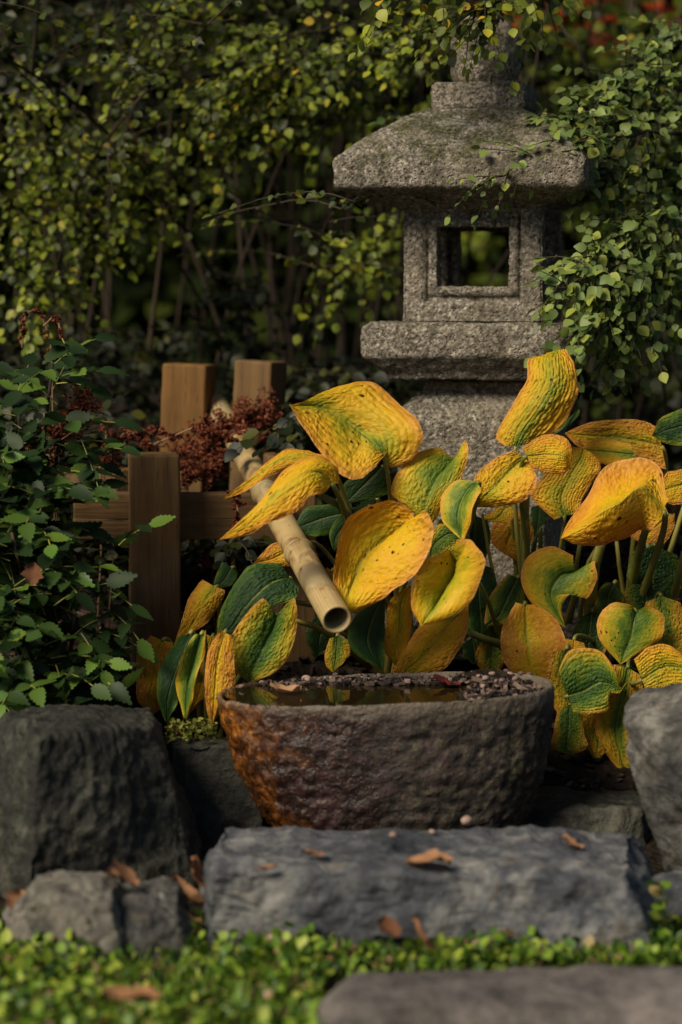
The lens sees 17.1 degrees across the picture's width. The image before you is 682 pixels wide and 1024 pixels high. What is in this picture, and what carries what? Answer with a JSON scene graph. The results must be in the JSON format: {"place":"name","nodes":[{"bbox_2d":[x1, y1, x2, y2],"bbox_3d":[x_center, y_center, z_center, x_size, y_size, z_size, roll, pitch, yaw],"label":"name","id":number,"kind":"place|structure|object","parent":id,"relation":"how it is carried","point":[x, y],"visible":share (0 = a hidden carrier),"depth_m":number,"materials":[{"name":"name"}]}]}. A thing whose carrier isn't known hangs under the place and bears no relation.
{"place":"outdoors","nodes":[
{"label":"outdoors","id":0,"kind":"place"},
{"bbox_2d":[0,374,681,1023],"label":"ground","id":1,"kind":"structure","parent":0,"point":[582,770],"depth_m":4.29,"materials":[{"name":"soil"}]},
{"bbox_2d":[2,906,11,925],"bbox_3d":[-0.502,0.641,3.538,0.051,0.092,0.074,0,5,0],"label":"stone","id":2,"kind":"object","parent":1,"relation":"on","point":[6,915],"visible":0.08,"depth_m":3.52,"materials":[{"name":"grey stone"}]},
{"bbox_2d":[17,308,67,650],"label":"dried flower","id":3,"kind":"object","parent":1,"relation":"on","point":[56,319],"visible":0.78,"depth_m":4.43,"materials":[{"name":"brown plant"}]},
{"bbox_2d":[14,385,103,645],"bbox_3d":[-0.528,0.100,4.311,0.142,0.694,0.213,1,5,11],"label":"dried flower","id":4,"kind":"object","parent":1,"relation":"on","point":[61,431],"visible":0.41,"depth_m":4.34,"materials":[{"name":"red plant"}]},
{"bbox_2d":[6,869,126,966],"bbox_3d":[-0.409,0.637,3.448,0.206,0.180,0.220,0,5,0],"label":"stone","id":5,"kind":"object","parent":1,"relation":"on","point":[83,905],"visible":0.65,"depth_m":3.38,"materials":[{"name":"grey stone"}]},
{"bbox_2d":[5,888,24,909],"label":"fallen leaf","id":6,"kind":"object","parent":5,"relation":"on","point":[13,896],"visible":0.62,"depth_m":3.49,"materials":[{"name":"brown plant"}]},
{"bbox_2d":[0,332,175,716],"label":"mahonia","id":7,"kind":"object","parent":1,"relation":"on","point":[37,672],"visible":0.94,"depth_m":4.12,"materials":[{"name":"green plant"}]},
{"bbox_2d":[21,562,43,584],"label":"fallen leaf","id":8,"kind":"object","parent":7,"relation":"on","point":[31,574],"visible":1,"depth_m":3.99,"materials":[{"name":"brown plant"}]},
{"bbox_2d":[0,704,203,900],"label":"boulder","id":9,"kind":"object","parent":1,"relation":"on","point":[91,788],"visible":0.72,"depth_m":3.71,"materials":[{"name":"grey stone"}]},
{"bbox_2d":[0,0,256,413],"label":"shrub","id":10,"kind":"object","parent":1,"relation":"on","point":[55,191],"visible":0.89,"depth_m":5.21,"materials":[{"name":"green plant"}]},
{"bbox_2d":[0,314,291,516],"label":"undergrowth shrub","id":11,"kind":"object","parent":1,"relation":"on","point":[136,415],"visible":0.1,"depth_m":5.39,"materials":[{"name":"green plant"}]},
{"bbox_2d":[117,876,196,963],"bbox_3d":[-0.299,0.637,3.465,0.160,0.135,0.192,0,5,0],"label":"stone","id":12,"kind":"object","parent":1,"relation":"on","point":[154,912],"visible":0.51,"depth_m":3.41,"materials":[{"name":"grey stone"}]},
{"bbox_2d":[106,858,139,886],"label":"fallen leaf","id":13,"kind":"object","parent":12,"relation":"on","point":[122,872],"visible":1,"depth_m":3.46,"materials":[{"name":"brown plant"}]},
{"bbox_2d":[182,883,205,906],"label":"fallen leaf","id":14,"kind":"object","parent":12,"relation":"on","point":[192,894],"visible":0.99,"depth_m":3.51,"materials":[{"name":"brown plant"}]},
{"bbox_2d":[96,416,218,631],"bbox_3d":[-0.375,0.036,4.644,0.257,0.470,0.076,0,5,0],"label":"dried flower","id":15,"kind":"object","parent":1,"relation":"on","point":[143,439],"visible":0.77,"depth_m":4.61,"materials":[{"name":"red plant"}]},
{"bbox_2d":[171,875,186,887],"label":"fallen leaf","id":16,"kind":"object","parent":1,"relation":"on","point":[181,881],"visible":0.39,"depth_m":3.60,"materials":[{"name":"brown plant"}]},
{"bbox_2d":[50,452,316,672],"bbox_3d":[-0.424,0.107,4.667,0.763,0.477,0.338,3,6,31],"label":"timber frame","id":17,"kind":"object","parent":1,"relation":"on","point":[149,492],"visible":0.31,"depth_m":4.49,"materials":[{"name":"brown wood"}]},
{"bbox_2d":[160,363,215,545],"bbox_3d":[-0.341,-0.059,4.966,0.120,0.534,0.105,1,5,9],"label":"wooden post","id":18,"kind":"object","parent":1,"relation":"on","point":[188,391],"visible":0.34,"depth_m":4.90,"materials":[{"name":"brown wood"}]},
{"bbox_2d":[194,896,204,926],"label":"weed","id":19,"kind":"object","parent":1,"relation":"on","point":[201,911],"visible":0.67,"depth_m":3.52,"materials":[{"name":"green plant"}]},
{"bbox_2d":[0,267,419,555],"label":"undergrowth shrub","id":20,"kind":"object","parent":1,"relation":"on","point":[133,392],"visible":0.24,"depth_m":5.58,"materials":[{"name":"green plant"}]},
{"bbox_2d":[167,736,266,849],"bbox_3d":[-0.226,0.532,4.099,0.190,0.260,0.187,0,5,0],"label":"stone","id":21,"kind":"object","parent":1,"relation":"on","point":[217,793],"visible":0.36,"depth_m":4.01,"materials":[{"name":"grey stone"}]},
{"bbox_2d":[165,717,218,743],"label":"moss","id":22,"kind":"object","parent":21,"relation":"on","point":[207,728],"visible":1,"depth_m":4.05,"materials":[{"name":"green plant"}]},
{"bbox_2d":[0,0,434,428],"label":"shrub","id":23,"kind":"object","parent":1,"relation":"on","point":[36,24],"visible":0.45,"depth_m":5.87,"materials":[{"name":"green plant"}]},
{"bbox_2d":[136,562,298,736],"bbox_3d":[-0.230,0.276,4.222,0.302,0.355,0.288,0,5,0],"label":"hosta plant","id":24,"kind":"object","parent":1,"relation":"on","point":[251,638],"visible":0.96,"depth_m":4.15,"materials":[{"name":"green plant"}]},
{"bbox_2d":[196,490,246,631],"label":"dried flower","id":25,"kind":"object","parent":1,"relation":"on","point":[204,558],"visible":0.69,"depth_m":4.62,"materials":[{"name":"red plant"}]},
{"bbox_2d":[163,386,283,594],"bbox_3d":[-0.246,-0.011,4.769,0.251,0.506,0.214,0,5,0],"label":"dried flower","id":26,"kind":"object","parent":1,"relation":"on","point":[258,419],"visible":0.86,"depth_m":4.75,"materials":[{"name":"red plant"}]},
{"bbox_2d":[26,491,433,621],"bbox_3d":[-0.233,0.102,4.673,0.906,0.335,0.801,-3,6,-26],"label":"plant","id":27,"kind":"object","parent":1,"relation":"on","point":[243,551],"visible":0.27,"depth_m":4.65,"materials":[{"name":"green plant"}]},
{"bbox_2d":[227,360,286,566],"bbox_3d":[-0.186,-0.062,4.966,0.111,0.541,0.104,2,6,20],"label":"wooden post","id":28,"kind":"object","parent":1,"relation":"on","point":[251,377],"visible":0.33,"depth_m":4.91,"materials":[{"name":"brown wood"}]},
{"bbox_2d":[209,394,351,632],"bbox_3d":[-0.141,-0.022,4.484,0.060,0.381,1.075,-1,5,-15],"label":"bamboo spout","id":29,"kind":"object","parent":28,"relation":"attached to","point":[327,602],"visible":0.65,"depth_m":4.20,"materials":[{"name":"beige wood"}]},
{"bbox_2d":[0,0,556,383],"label":"shrub","id":30,"kind":"object","parent":1,"relation":"on","point":[226,93],"visible":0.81,"depth_m":5.18,"materials":[{"name":"green plant"}]},
{"bbox_2d":[0,0,681,377],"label":"woodland","id":31,"kind":"object","parent":1,"relation":"on","point":[132,300],"visible":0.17,"depth_m":8.64,"materials":[{"name":"green plant"}]},
{"bbox_2d":[0,907,681,1023],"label":"lawn weeds","id":32,"kind":"object","parent":1,"relation":"on","point":[485,945],"visible":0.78,"depth_m":3.28,"materials":[{"name":"green plant"}]},
{"bbox_2d":[102,985,159,1000],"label":"fallen leaf","id":33,"kind":"object","parent":32,"relation":"on","point":[147,992],"visible":1,"depth_m":3.00,"materials":[{"name":"brown plant"}]},
{"bbox_2d":[187,913,201,931],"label":"fallen leaf","id":34,"kind":"object","parent":32,"relation":"on","point":[197,928],"visible":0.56,"depth_m":3.48,"materials":[{"name":"brown plant"}]},
{"bbox_2d":[376,914,402,936],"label":"fallen leaf","id":35,"kind":"object","parent":32,"relation":"on","point":[386,923],"visible":1,"depth_m":3.35,"materials":[{"name":"brown plant"}]},
{"bbox_2d":[412,916,435,946],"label":"fallen leaf","id":36,"kind":"object","parent":32,"relation":"on","point":[425,939],"visible":1,"depth_m":3.31,"materials":[{"name":"brown plant"}]},
{"bbox_2d":[219,381,504,673],"bbox_3d":[0.066,0.067,4.247,0.562,0.620,0.468,0,5,0],"label":"hosta plant","id":37,"kind":"object","parent":1,"relation":"on","point":[357,432],"visible":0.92,"depth_m":4.19,"materials":[{"name":"yellow plant"}]},
{"bbox_2d":[168,0,624,389],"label":"shrub","id":38,"kind":"object","parent":1,"relation":"on","point":[291,14],"visible":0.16,"depth_m":6.18,"materials":[{"name":"green plant"}]},
{"bbox_2d":[135,0,681,380],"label":"shrub","id":39,"kind":"object","parent":1,"relation":"on","point":[393,40],"visible":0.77,"depth_m":5.18,"materials":[{"name":"green plant"}]},
{"bbox_2d":[212,319,632,546],"bbox_3d":[0.079,-0.170,5.337,1.370,0.575,0.991,3,6,33],"label":"undergrowth shrub","id":40,"kind":"object","parent":1,"relation":"on","point":[377,376],"visible":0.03,"depth_m":5.25,"materials":[{"name":"green plant"}]},
{"bbox_2d":[199,824,657,958],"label":"stone slab","id":41,"kind":"structure","parent":1,"relation":"on","point":[551,884],"depth_m":3.43,"materials":[{"name":"grey stone"}]},
{"bbox_2d":[190,855,203,886],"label":"fallen leaf","id":42,"kind":"object","parent":41,"relation":"on","point":[196,867],"visible":0.97,"depth_m":3.56,"materials":[{"name":"brown plant"}]},
{"bbox_2d":[256,863,275,870],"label":"fallen leaf","id":43,"kind":"object","parent":41,"relation":"on","point":[267,867],"visible":1,"depth_m":3.41,"materials":[{"name":"brown plant"}]},
{"bbox_2d":[301,849,323,856],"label":"fallen leaf","id":44,"kind":"object","parent":41,"relation":"on","point":[309,852],"visible":1,"depth_m":3.48,"materials":[{"name":"brown plant"}]},
{"bbox_2d":[216,669,554,830],"bbox_3d":[0.078,0.441,4.028,0.599,0.289,0.329,0,5,0],"label":"stone basin","id":45,"kind":"object","parent":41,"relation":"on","point":[421,751],"visible":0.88,"depth_m":3.90,"materials":[{"name":"brown stone"}]},
{"bbox_2d":[270,683,300,692],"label":"fallen leaf","id":46,"kind":"object","parent":45,"relation":"on","point":[284,689],"visible":1,"depth_m":4.02,"materials":[{"name":"brown plant"}]},
{"bbox_2d":[302,675,310,680],"bbox_3d":[-0.062,0.303,4.136,0.020,0.012,0.016,9,10,27],"label":"pebble","id":47,"kind":"object","parent":45,"relation":"on","point":[307,679],"visible":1,"depth_m":4.13,"materials":[{"name":"beige stone"}]},
{"bbox_2d":[433,674,460,686],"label":"fallen leaf","id":48,"kind":"object","parent":45,"relation":"on","point":[443,680],"visible":1,"depth_m":4.10,"materials":[{"name":"red plant"}]},
{"bbox_2d":[482,675,488,680],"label":"pebble","id":49,"kind":"object","parent":45,"relation":"on","point":[485,678],"visible":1,"depth_m":4.07,"materials":[{"name":"beige stone"}]},
{"bbox_2d":[512,675,518,680],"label":"pebble","id":50,"kind":"object","parent":45,"relation":"on","point":[515,678],"visible":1,"depth_m":4.05,"materials":[{"name":"beige stone"}]},
{"bbox_2d":[389,831,397,836],"bbox_3d":[0.084,0.514,3.621,0.015,0.011,0.018,14,12,17],"label":"pebble","id":51,"kind":"object","parent":41,"relation":"on","point":[393,834],"visible":0.99,"depth_m":3.62,"materials":[{"name":"beige stone"}]},
{"bbox_2d":[405,848,451,865],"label":"fallen leaf","id":52,"kind":"object","parent":41,"relation":"on","point":[435,854],"visible":1,"depth_m":3.45,"materials":[{"name":"brown plant"}]},
{"bbox_2d":[461,815,472,824],"bbox_3d":[0.206,0.504,3.717,0.020,0.015,0.023,0,5,5],"label":"pebble","id":53,"kind":"object","parent":41,"relation":"on","point":[466,820],"visible":1,"depth_m":3.71,"materials":[{"name":"beige stone"}]},
{"bbox_2d":[562,833,583,848],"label":"fallen leaf","id":54,"kind":"object","parent":41,"relation":"on","point":[569,840],"visible":1,"depth_m":3.57,"materials":[{"name":"brown plant"}]},
{"bbox_2d":[205,0,681,427],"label":"shrub","id":55,"kind":"object","parent":1,"relation":"on","point":[607,63],"visible":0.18,"depth_m":6.68,"materials":[{"name":"green plant"}]},
{"bbox_2d":[311,1,614,662],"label":"stone lantern","id":56,"kind":"object","parent":1,"relation":"on","point":[476,370],"visible":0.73,"depth_m":4.54,"materials":[{"name":"stone"}]},
{"bbox_2d":[313,964,681,1023],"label":"stepping stone","id":57,"kind":"object","parent":1,"relation":"on","point":[597,994],"visible":0.96,"depth_m":3.05,"materials":[{"name":"grey stone"}]},
{"bbox_2d":[367,12,681,403],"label":"shrub","id":58,"kind":"object","parent":1,"relation":"on","point":[615,93],"visible":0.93,"depth_m":4.50,"materials":[{"name":"green plant"}]},
{"bbox_2d":[474,349,600,678],"bbox_3d":[0.381,0.020,4.355,0.227,0.663,0.318,1,5,9],"label":"hosta plant","id":59,"kind":"object","parent":1,"relation":"on","point":[534,592],"visible":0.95,"depth_m":4.30,"materials":[{"name":"yellow plant"}]},
{"bbox_2d":[430,0,681,425],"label":"shrub","id":60,"kind":"object","parent":1,"relation":"on","point":[541,66],"visible":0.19,"depth_m":5.81,"materials":[{"name":"green plant"}]},
{"bbox_2d":[475,0,681,373],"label":"autumn tree","id":61,"kind":"object","parent":1,"relation":"on","point":[640,9],"visible":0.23,"depth_m":7.97,"materials":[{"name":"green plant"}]},
{"bbox_2d":[522,786,651,845],"bbox_3d":[0.459,0.581,4.172,0.338,0.148,0.323,0,5,0],"label":"stone","id":62,"kind":"object","parent":1,"relation":"on","point":[603,810],"visible":0.26,"depth_m":4.04,"materials":[{"name":"grey stone"}]},
{"bbox_2d":[546,409,681,767],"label":"hosta plant","id":63,"kind":"object","parent":1,"relation":"on","point":[632,493],"visible":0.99,"depth_m":4.26,"materials":[{"name":"yellow plant"}]},
{"bbox_2d":[571,324,681,473],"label":"shrub","id":64,"kind":"object","parent":1,"relation":"on","point":[673,393],"visible":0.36,"depth_m":6.03,"materials":[{"name":"green plant"}]},
{"bbox_2d":[623,683,681,872],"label":"boulder","id":65,"kind":"object","parent":1,"relation":"on","point":[652,720],"visible":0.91,"depth_m":3.75,"materials":[{"name":"grey stone"}]},
{"bbox_2d":[644,880,677,927],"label":"weed","id":66,"kind":"object","parent":1,"relation":"on","point":[654,889],"visible":0.98,"depth_m":3.49,"materials":[{"name":"green plant"}]},
{"bbox_2d":[651,870,681,926],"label":"stone","id":67,"kind":"object","parent":1,"relation":"on","point":[674,891],"visible":0.23,"depth_m":3.58,"materials":[{"name":"grey stone"}]}
]}

